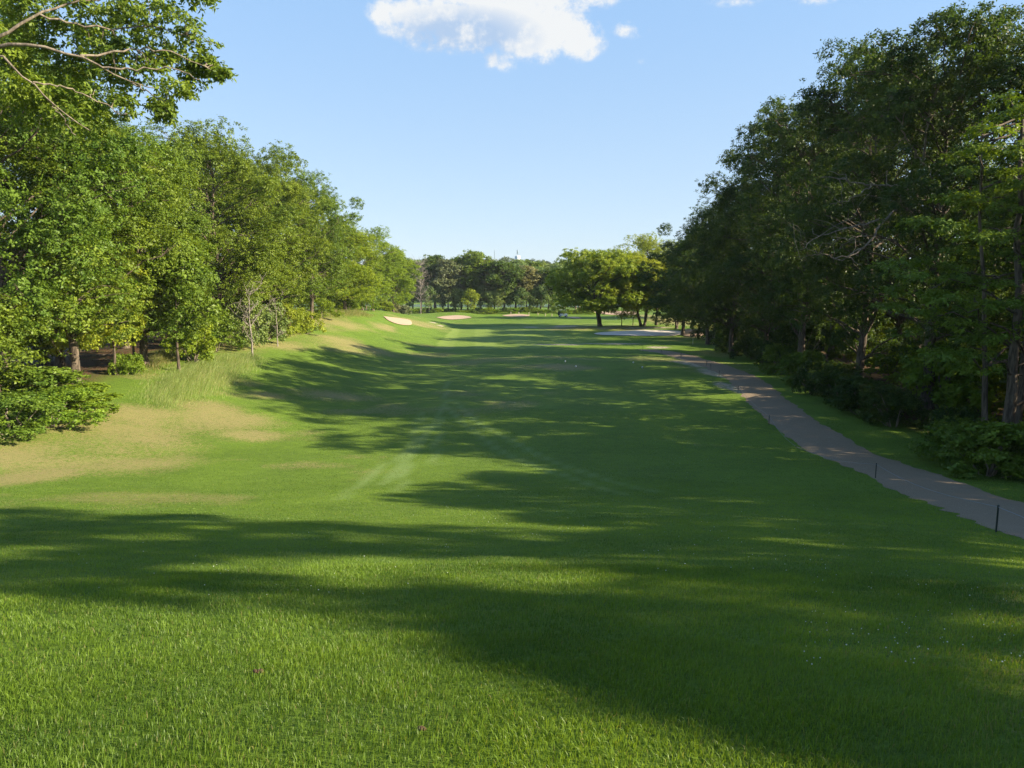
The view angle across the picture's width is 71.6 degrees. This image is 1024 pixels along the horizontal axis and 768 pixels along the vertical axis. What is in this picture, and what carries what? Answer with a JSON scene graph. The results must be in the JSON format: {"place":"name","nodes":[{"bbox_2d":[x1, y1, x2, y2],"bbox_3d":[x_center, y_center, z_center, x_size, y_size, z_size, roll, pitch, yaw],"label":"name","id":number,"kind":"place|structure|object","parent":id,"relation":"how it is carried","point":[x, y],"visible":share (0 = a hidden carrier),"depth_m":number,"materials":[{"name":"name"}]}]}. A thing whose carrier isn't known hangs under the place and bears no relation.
{"place":"outdoors","nodes":[
{"label":"outdoors","id":0,"kind":"place"},
{"bbox_2d":[125,351,269,410],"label":"tall grass","id":1,"kind":"structure","parent":0,"point":[196,375],"depth_m":43.51,"materials":[{"name":"green plant"}]},
{"bbox_2d":[264,304,580,306],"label":"lake water","id":2,"kind":"structure","parent":0,"point":[418,305],"depth_m":368.46,"materials":[{"name":"blue liquid"}]},
{"bbox_2d":[0,285,1023,767],"bbox_3d":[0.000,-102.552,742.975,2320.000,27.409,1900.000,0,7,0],"label":"ground","id":3,"kind":"structure","parent":0,"point":[428,365],"depth_m":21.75,"materials":[{"name":"green plant"}]},
{"bbox_2d":[0,293,54,391],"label":"young oak tree","id":4,"kind":"object","parent":3,"relation":"on","point":[9,322],"visible":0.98,"depth_m":30.91,"materials":[{"name":"green plant"}]},
{"bbox_2d":[0,332,55,365],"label":"bush","id":5,"kind":"object","parent":3,"relation":"on","point":[35,348],"visible":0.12,"depth_m":45.88,"materials":[{"name":"green plant"}]},
{"bbox_2d":[0,391,66,441],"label":"shrub","id":6,"kind":"object","parent":3,"relation":"on","point":[10,400],"visible":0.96,"depth_m":27.50,"materials":[{"name":"green plant"}]},
{"bbox_2d":[0,364,91,404],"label":"shrub","id":7,"kind":"object","parent":3,"relation":"on","point":[49,378],"visible":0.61,"depth_m":32.53,"materials":[{"name":"green plant"}]},
{"bbox_2d":[0,385,111,429],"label":"shrub","id":8,"kind":"object","parent":3,"relation":"on","point":[69,394],"visible":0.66,"depth_m":29.98,"materials":[{"name":"green plant"}]},
{"bbox_2d":[16,262,106,356],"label":"young oak tree","id":9,"kind":"object","parent":3,"relation":"on","point":[82,337],"visible":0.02,"depth_m":39.62,"materials":[{"name":"green plant"}]},
{"bbox_2d":[35,381,124,413],"bbox_3d":[-20.382,0.709,32.850,4.313,1.462,4.280,3,8,19],"label":"shrub","id":10,"kind":"object","parent":3,"relation":"on","point":[98,388],"visible":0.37,"depth_m":33.15,"materials":[{"name":"green plant"}]},
{"bbox_2d":[0,128,175,366],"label":"oak tree","id":11,"kind":"object","parent":3,"relation":"on","point":[60,361],"depth_m":45.97,"materials":[{"name":"green plant"}]},
{"bbox_2d":[0,0,181,397],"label":"oak tree","id":12,"kind":"object","parent":3,"relation":"on","point":[39,239],"visible":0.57,"depth_m":32.90,"materials":[{"name":"green plant"}]},
{"bbox_2d":[0,60,203,383],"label":"oak tree","id":13,"kind":"object","parent":3,"relation":"on","point":[136,229],"visible":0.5,"depth_m":37.32,"materials":[{"name":"green plant"}]},
{"bbox_2d":[73,247,159,374],"bbox_3d":[-24.607,-4.314,42.949,5.842,8.014,6.039,-3,8,-21],"label":"young oak tree","id":14,"kind":"object","parent":3,"relation":"on","point":[108,333],"visible":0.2,"depth_m":43.01,"materials":[{"name":"green plant"}]},
{"bbox_2d":[0,0,238,146],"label":"overhanging oak tree","id":15,"kind":"object","parent":3,"relation":"on","point":[204,66],"visible":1,"depth_m":22.01,"materials":[{"name":"green plant"}]},
{"bbox_2d":[20,114,231,365],"bbox_3d":[-24.111,-9.149,46.171,12.056,16.431,13.094,4,8,27],"label":"oak tree","id":16,"kind":"object","parent":3,"relation":"on","point":[191,220],"visible":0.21,"depth_m":46.04,"materials":[{"name":"green plant"}]},
{"bbox_2d":[107,352,146,374],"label":"shrub","id":17,"kind":"object","parent":3,"relation":"on","point":[124,364],"visible":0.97,"depth_m":43.58,"materials":[{"name":"green plant"}]},
{"bbox_2d":[119,276,168,355],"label":"young oak tree","id":18,"kind":"object","parent":3,"relation":"on","point":[160,293],"visible":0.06,"depth_m":46.53,"materials":[{"name":"green plant"}]},
{"bbox_2d":[105,185,212,348],"bbox_3d":[-30.355,-10.841,55.370,12.538,16.555,13.618,-5,9,-34],"label":"oak tree","id":19,"kind":"object","parent":3,"relation":"on","point":[128,346],"depth_m":55.70,"materials":[{"name":"green plant"}]},
{"bbox_2d":[139,230,229,371],"bbox_3d":[-21.304,-5.207,46.101,6.291,9.372,6.086,1,8,8],"label":"young oak tree","id":20,"kind":"object","parent":3,"relation":"on","point":[183,292],"visible":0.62,"depth_m":44.87,"materials":[{"name":"green plant"}]},
{"bbox_2d":[159,318,220,362],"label":"shrub","id":21,"kind":"object","parent":3,"relation":"on","point":[205,348],"visible":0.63,"depth_m":49.78,"materials":[{"name":"green plant"}]},
{"bbox_2d":[138,125,254,312],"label":"oak tree","id":22,"kind":"object","parent":3,"relation":"on","point":[209,208],"visible":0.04,"depth_m":67.37,"materials":[{"name":"green plant"}]},
{"bbox_2d":[187,311,246,351],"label":"shrub","id":23,"kind":"object","parent":3,"relation":"on","point":[219,333],"visible":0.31,"depth_m":55.81,"materials":[{"name":"green plant"}]},
{"bbox_2d":[137,114,318,344],"bbox_3d":[-24.473,-12.456,59.017,13.847,18.842,15.898,6,9,37],"label":"oak tree","id":24,"kind":"object","parent":3,"relation":"on","point":[255,257],"visible":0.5,"depth_m":57.91,"materials":[{"name":"green plant"}]},
{"bbox_2d":[198,150,288,275],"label":"oak tree","id":25,"kind":"object","parent":3,"relation":"on","point":[243,228],"visible":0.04,"depth_m":84.12,"materials":[{"name":"green plant"}]},
{"bbox_2d":[220,295,270,347],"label":"shrub","id":26,"kind":"object","parent":3,"relation":"on","point":[235,308],"visible":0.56,"depth_m":59.28,"materials":[{"name":"green plant"}]},
{"bbox_2d":[226,272,269,353],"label":"bare tree","id":27,"kind":"object","parent":3,"relation":"on","point":[249,309],"visible":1,"depth_m":55.71,"materials":[{"name":"grey plant"}]},
{"bbox_2d":[238,302,291,342],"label":"shrub","id":28,"kind":"object","parent":3,"relation":"on","point":[271,321],"visible":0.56,"depth_m":65.50,"materials":[{"name":"green plant"}]},
{"bbox_2d":[196,139,336,310],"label":"oak tree","id":29,"kind":"object","parent":3,"relation":"on","point":[294,188],"visible":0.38,"depth_m":69.78,"materials":[{"name":"green plant"}]},
{"bbox_2d":[264,293,287,346],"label":"bare tree","id":30,"kind":"object","parent":3,"relation":"on","point":[280,332],"visible":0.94,"depth_m":63.77,"materials":[{"name":"grey plant"}]},
{"bbox_2d":[269,302,305,337],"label":"shrub","id":31,"kind":"object","parent":3,"relation":"on","point":[296,316],"visible":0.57,"depth_m":69.02,"materials":[{"name":"green plant"}]},
{"bbox_2d":[284,307,327,334],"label":"shrub","id":32,"kind":"object","parent":3,"relation":"on","point":[307,322],"visible":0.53,"depth_m":73.44,"materials":[{"name":"green plant"}]},
{"bbox_2d":[268,169,364,318],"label":"oak tree","id":33,"kind":"object","parent":3,"relation":"on","point":[315,284],"visible":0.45,"depth_m":83.94,"materials":[{"name":"green plant"}]},
{"bbox_2d":[300,297,343,316],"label":"shrub","id":34,"kind":"object","parent":3,"relation":"on","point":[323,304],"visible":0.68,"depth_m":89.19,"materials":[{"name":"green plant"}]},
{"bbox_2d":[306,270,343,309],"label":"young oak tree","id":35,"kind":"object","parent":3,"relation":"on","point":[325,294],"visible":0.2,"depth_m":96.67,"materials":[{"name":"green plant"}]},
{"bbox_2d":[303,215,386,309],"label":"oak tree","id":36,"kind":"object","parent":3,"relation":"on","point":[364,273],"visible":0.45,"depth_m":101.30,"materials":[{"name":"green plant"}]},
{"bbox_2d":[332,295,360,311],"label":"shrub","id":37,"kind":"object","parent":3,"relation":"on","point":[354,303],"visible":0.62,"depth_m":104.51,"materials":[{"name":"green plant"}]},
{"bbox_2d":[349,296,382,309],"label":"shrub","id":38,"kind":"object","parent":3,"relation":"on","point":[373,306],"visible":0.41,"depth_m":123.00,"materials":[{"name":"green plant"}]},
{"bbox_2d":[342,225,408,310],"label":"oak tree","id":39,"kind":"object","parent":3,"relation":"on","point":[388,268],"visible":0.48,"depth_m":125.47,"materials":[{"name":"green plant"}]},
{"bbox_2d":[375,301,395,311],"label":"shrub","id":40,"kind":"object","parent":3,"relation":"on","point":[386,305],"visible":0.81,"depth_m":142.38,"materials":[{"name":"green plant"}]},
{"bbox_2d":[363,246,423,312],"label":"oak tree","id":41,"kind":"object","parent":3,"relation":"on","point":[406,282],"visible":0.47,"depth_m":147.10,"materials":[{"name":"green plant"}]},
{"bbox_2d":[384,316,411,324],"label":"sand bunker","id":42,"kind":"object","parent":3,"relation":"on","point":[401,321],"visible":1,"depth_m":112.71},
{"bbox_2d":[400,260,426,308],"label":"broadleaf tree","id":43,"kind":"object","parent":3,"relation":"on","point":[415,299],"visible":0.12,"depth_m":210.38,"materials":[{"name":"green plant"}]},
{"bbox_2d":[410,256,431,313],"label":"bare tree","id":44,"kind":"object","parent":3,"relation":"on","point":[420,285],"visible":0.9,"depth_m":195.84,"materials":[{"name":"grey plant"}]},
{"bbox_2d":[132,308,712,377],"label":"weeds","id":45,"kind":"object","parent":3,"relation":"on","point":[163,356],"visible":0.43,"depth_m":50.20,"materials":[{"name":"green plant"}]},
{"bbox_2d":[229,256,619,297],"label":"distant woodland","id":46,"kind":"object","parent":3,"relation":"on","point":[506,259],"visible":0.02,"depth_m":576.78,"materials":[{"name":"green plant"}]},
{"bbox_2d":[419,285,437,307],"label":"young oak tree","id":47,"kind":"object","parent":3,"relation":"on","point":[431,292],"visible":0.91,"depth_m":198.14,"materials":[{"name":"green plant"}]},
{"bbox_2d":[416,254,448,307],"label":"broadleaf tree","id":48,"kind":"object","parent":3,"relation":"on","point":[430,265],"visible":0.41,"depth_m":205.17,"materials":[{"name":"green plant"}]},
{"bbox_2d":[429,258,466,307],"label":"broadleaf tree","id":49,"kind":"object","parent":3,"relation":"on","point":[444,269],"visible":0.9,"depth_m":200.18,"materials":[{"name":"green plant"}]},
{"bbox_2d":[450,288,464,307],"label":"young oak tree","id":50,"kind":"object","parent":3,"relation":"on","point":[460,292],"visible":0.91,"depth_m":199.99,"materials":[{"name":"green plant"}]},
{"bbox_2d":[459,288,479,308],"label":"young oak tree","id":51,"kind":"object","parent":3,"relation":"on","point":[469,293],"visible":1,"depth_m":196.58,"materials":[{"name":"green plant"}]},
{"bbox_2d":[449,249,502,308],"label":"broadleaf tree","id":52,"kind":"object","parent":3,"relation":"on","point":[475,259],"visible":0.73,"depth_m":201.98,"materials":[{"name":"green plant"}]},
{"bbox_2d":[476,285,487,307],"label":"young oak tree","id":53,"kind":"object","parent":3,"relation":"on","point":[481,293],"visible":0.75,"depth_m":201.23,"materials":[{"name":"green plant"}]},
{"bbox_2d":[480,290,499,307],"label":"young oak tree","id":54,"kind":"object","parent":3,"relation":"on","point":[490,296],"visible":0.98,"depth_m":198.64,"materials":[{"name":"green plant"}]},
{"bbox_2d":[479,273,506,308],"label":"broadleaf tree","id":55,"kind":"object","parent":3,"relation":"on","point":[486,289],"visible":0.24,"depth_m":201.53,"materials":[{"name":"green plant"}]},
{"bbox_2d":[493,289,506,308],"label":"young oak tree","id":56,"kind":"object","parent":3,"relation":"on","point":[499,298],"visible":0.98,"depth_m":198.60,"materials":[{"name":"green plant"}]},
{"bbox_2d":[483,260,526,307],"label":"broadleaf tree","id":57,"kind":"object","parent":3,"relation":"on","point":[510,271],"visible":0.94,"depth_m":198.15,"materials":[{"name":"green plant"}]},
{"bbox_2d":[513,286,531,310],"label":"young oak tree","id":58,"kind":"object","parent":3,"relation":"on","point":[519,294],"visible":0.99,"depth_m":199.50,"materials":[{"name":"green plant"}]},
{"bbox_2d":[508,264,543,306],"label":"broadleaf tree","id":59,"kind":"object","parent":3,"relation":"on","point":[530,278],"visible":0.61,"depth_m":200.98,"materials":[{"name":"green plant"}]},
{"bbox_2d":[527,286,539,305],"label":"young oak tree","id":60,"kind":"object","parent":3,"relation":"on","point":[534,297],"visible":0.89,"depth_m":201.18,"materials":[{"name":"green plant"}]},
{"bbox_2d":[533,284,551,307],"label":"young oak tree","id":61,"kind":"object","parent":3,"relation":"on","point":[541,289],"visible":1,"depth_m":200.78,"materials":[{"name":"green plant"}]},
{"bbox_2d":[535,267,559,309],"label":"broadleaf tree","id":62,"kind":"object","parent":3,"relation":"on","point":[543,271],"visible":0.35,"depth_m":202.04,"materials":[{"name":"green plant"}]},
{"bbox_2d":[143,436,1020,664],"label":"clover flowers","id":63,"kind":"object","parent":3,"relation":"on","point":[753,568],"visible":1,"depth_m":5.31,"materials":[{"name":"white plant"}]},
{"bbox_2d":[544,247,654,326],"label":"locust tree","id":64,"kind":"object","parent":3,"relation":"on","point":[601,266],"visible":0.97,"depth_m":125.80,"materials":[{"name":"green plant"}]},
{"bbox_2d":[609,292,628,325],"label":"young oak tree","id":65,"kind":"object","parent":3,"relation":"on","point":[621,315],"visible":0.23,"depth_m":129.73,"materials":[{"name":"green plant"}]},
{"bbox_2d":[601,254,667,325],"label":"locust tree","id":66,"kind":"object","parent":3,"relation":"on","point":[647,295],"visible":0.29,"depth_m":126.64,"materials":[{"name":"green plant"}]},
{"bbox_2d":[594,330,680,335],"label":"sand bunker","id":67,"kind":"object","parent":3,"relation":"on","point":[651,332],"visible":0.98,"depth_m":115.18},
{"bbox_2d":[614,232,676,318],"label":"oak tree","id":68,"kind":"object","parent":3,"relation":"on","point":[647,245],"visible":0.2,"depth_m":160.30,"materials":[{"name":"green plant"}]},
{"bbox_2d":[650,267,679,328],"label":"locust tree","id":69,"kind":"object","parent":3,"relation":"on","point":[676,323],"visible":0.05,"depth_m":124.11,"materials":[{"name":"green plant"}]},
{"bbox_2d":[634,236,719,335],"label":"oak tree","id":70,"kind":"object","parent":3,"relation":"on","point":[661,299],"visible":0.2,"depth_m":111.43,"materials":[{"name":"green plant"}]},
{"bbox_2d":[688,310,717,339],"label":"shrub","id":71,"kind":"object","parent":3,"relation":"on","point":[697,332],"visible":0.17,"depth_m":102.96,"materials":[{"name":"green plant"}]},
{"bbox_2d":[656,201,750,344],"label":"oak tree","id":72,"kind":"object","parent":3,"relation":"on","point":[687,245],"visible":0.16,"depth_m":92.83,"materials":[{"name":"green plant"}]},
{"bbox_2d":[659,170,788,354],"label":"oak tree","id":73,"kind":"object","parent":3,"relation":"on","point":[722,317],"visible":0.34,"depth_m":79.42,"materials":[{"name":"green plant"}]},
{"bbox_2d":[713,330,753,353],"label":"shrub","id":74,"kind":"object","parent":3,"relation":"on","point":[722,341],"visible":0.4,"depth_m":81.53,"materials":[{"name":"green plant"}]},
{"bbox_2d":[719,312,763,350],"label":"shrub","id":75,"kind":"object","parent":3,"relation":"on","point":[735,328],"visible":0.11,"depth_m":81.07,"materials":[{"name":"green plant"}]},
{"bbox_2d":[728,336,762,359],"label":"shrub","id":76,"kind":"object","parent":3,"relation":"on","point":[743,341],"visible":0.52,"depth_m":73.43,"materials":[{"name":"green plant"}]},
{"bbox_2d":[749,340,779,365],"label":"shrub","id":77,"kind":"object","parent":3,"relation":"on","point":[754,352],"visible":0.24,"depth_m":66.97,"materials":[{"name":"green plant"}]},
{"bbox_2d":[697,133,848,364],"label":"oak tree","id":78,"kind":"object","parent":3,"relation":"on","point":[718,285],"visible":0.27,"depth_m":65.38,"materials":[{"name":"green plant"}]},
{"bbox_2d":[757,343,797,374],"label":"shrub","id":79,"kind":"object","parent":3,"relation":"on","point":[772,352],"visible":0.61,"depth_m":60.19,"materials":[{"name":"green plant"}]},
{"bbox_2d":[756,313,836,373],"bbox_3d":[24.857,-3.537,61.922,6.349,5.550,6.957,5,9,36],"label":"shrub","id":80,"kind":"object","parent":3,"relation":"on","point":[777,337],"visible":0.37,"depth_m":61.41,"materials":[{"name":"green plant"}]},
{"bbox_2d":[775,349,828,386],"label":"shrub","id":81,"kind":"object","parent":3,"relation":"on","point":[794,360],"visible":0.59,"depth_m":52.62,"materials":[{"name":"green plant"}]},
{"bbox_2d":[720,94,890,373],"bbox_3d":[22.459,-10.984,55.110,12.324,22.040,13.678,5,9,34],"label":"oak tree","id":82,"kind":"object","parent":3,"relation":"on","point":[801,150],"visible":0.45,"depth_m":54.32,"materials":[{"name":"green plant"}]},
{"bbox_2d":[790,358,840,395],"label":"shrub","id":83,"kind":"object","parent":3,"relation":"on","point":[800,376],"visible":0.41,"depth_m":48.42,"materials":[{"name":"green plant"}]},
{"bbox_2d":[807,359,870,404],"bbox_3d":[20.561,-0.021,44.393,4.638,2.896,4.233,-3,8,-25],"label":"shrub","id":84,"kind":"object","parent":3,"relation":"on","point":[830,371],"visible":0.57,"depth_m":44.35,"materials":[{"name":"green plant"}]},
{"bbox_2d":[786,134,906,356],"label":"oak tree","id":85,"kind":"object","parent":3,"relation":"on","point":[832,346],"depth_m":75.07,"materials":[{"name":"green plant"}]},
{"bbox_2d":[826,325,884,363],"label":"bush","id":86,"kind":"object","parent":3,"relation":"on","point":[833,354],"visible":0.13,"depth_m":69.37,"materials":[{"name":"green plant"}]},
{"bbox_2d":[825,373,901,417],"bbox_3d":[20.056,0.630,40.317,4.280,2.506,4.313,1,8,7],"label":"shrub","id":87,"kind":"object","parent":3,"relation":"on","point":[845,399],"visible":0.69,"depth_m":39.81,"materials":[{"name":"green plant"}]},
{"bbox_2d":[758,37,990,376],"bbox_3d":[23.030,-10.182,45.500,13.519,23.024,15.227,2,8,13],"label":"oak tree","id":88,"kind":"object","parent":3,"relation":"on","point":[857,334],"visible":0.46,"depth_m":45.77,"materials":[{"name":"green plant"}]},
{"bbox_2d":[855,343,921,384],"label":"bush","id":89,"kind":"object","parent":3,"relation":"on","point":[894,376],"visible":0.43,"depth_m":54.38,"materials":[{"name":"green plant"}]},
{"bbox_2d":[856,383,931,431],"bbox_3d":[19.755,1.129,36.578,3.598,2.413,3.942,1,7,6],"label":"shrub","id":90,"kind":"object","parent":3,"relation":"on","point":[908,401],"visible":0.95,"depth_m":36.33,"materials":[{"name":"green plant"}]},
{"bbox_2d":[787,0,1023,415],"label":"oak tree","id":91,"kind":"object","parent":3,"relation":"on","point":[926,90],"visible":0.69,"depth_m":37.03,"materials":[{"name":"green plant"}]},
{"bbox_2d":[818,94,994,372],"bbox_3d":[33.927,-13.148,60.238,14.484,25.303,16.314,-3,8,-21],"label":"oak tree","id":92,"kind":"object","parent":3,"relation":"on","point":[898,319],"visible":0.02,"depth_m":61.56,"materials":[{"name":"green plant"}]},
{"bbox_2d":[883,249,950,346],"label":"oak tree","id":93,"kind":"object","parent":3,"relation":"on","point":[910,320],"visible":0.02,"depth_m":70.12,"materials":[{"name":"green plant"}]},
{"bbox_2d":[866,88,1023,460],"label":"layered tree","id":94,"kind":"object","parent":3,"relation":"on","point":[1013,409],"visible":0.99,"depth_m":26.77,"materials":[{"name":"green plant"}]},
{"bbox_2d":[887,340,1005,421],"bbox_3d":[24.938,-0.268,40.295,6.709,4.803,6.658,5,9,32],"label":"shrub","id":95,"kind":"object","parent":3,"relation":"on","point":[948,392],"visible":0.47,"depth_m":39.06,"materials":[{"name":"green plant"}]},
{"bbox_2d":[878,29,1023,384],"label":"oak tree","id":96,"kind":"object","parent":3,"relation":"on","point":[1013,72],"visible":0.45,"depth_m":33.88,"materials":[{"name":"green plant"}]},
{"bbox_2d":[921,404,981,442],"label":"shrub","id":97,"kind":"object","parent":3,"relation":"on","point":[952,413],"visible":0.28,"depth_m":32.25,"materials":[{"name":"green plant"}]},
{"bbox_2d":[904,415,999,472],"bbox_3d":[17.294,2.249,27.617,3.386,2.172,3.710,2,8,13],"label":"shrub","id":98,"kind":"object","parent":3,"relation":"on","point":[938,429],"visible":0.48,"depth_m":27.42,"materials":[{"name":"green plant"}]},
{"bbox_2d":[899,177,1023,335],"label":"oak tree","id":99,"kind":"object","parent":3,"relation":"on","point":[900,302],"depth_m":53.38,"materials":[{"name":"green plant"}]},
{"bbox_2d":[933,420,1023,479],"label":"shrub","id":100,"kind":"object","parent":3,"relation":"on","point":[1003,437],"visible":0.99,"depth_m":24.75,"materials":[{"name":"green plant"}]},
{"bbox_2d":[951,374,1018,417],"bbox_3d":[28.414,0.165,42.208,6.863,3.262,6.915,1,8,8],"label":"bush","id":101,"kind":"object","parent":3,"relation":"on","point":[1002,394],"visible":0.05,"depth_m":40.62,"materials":[{"name":"green plant"}]},
{"bbox_2d":[995,505,999,531],"bbox_3d":[9.102,2.583,13.332,0.040,0.653,0.038,0,7,0],"label":"rope stake","id":102,"kind":"object","parent":3,"relation":"on","point":[997,515],"visible":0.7,"depth_m":13.31,"materials":[{"name":"black metal"}]},
{"bbox_2d":[738,386,1023,517],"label":"rope","id":103,"kind":"object","parent":102,"relation":"attached to","point":[908,481],"visible":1,"depth_m":18.34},
{"bbox_2d":[0,0,1023,264],"label":"sky","id":104,"kind":"structure","parent":0,"point":[538,129],"materials":[{"name":"blue"}]},
{"bbox_2d":[639,349,1023,538],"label":"cart path","id":105,"kind":"structure","parent":0,"point":[799,426],"depth_m":27.97,"materials":[{"name":"grey asphalt"}]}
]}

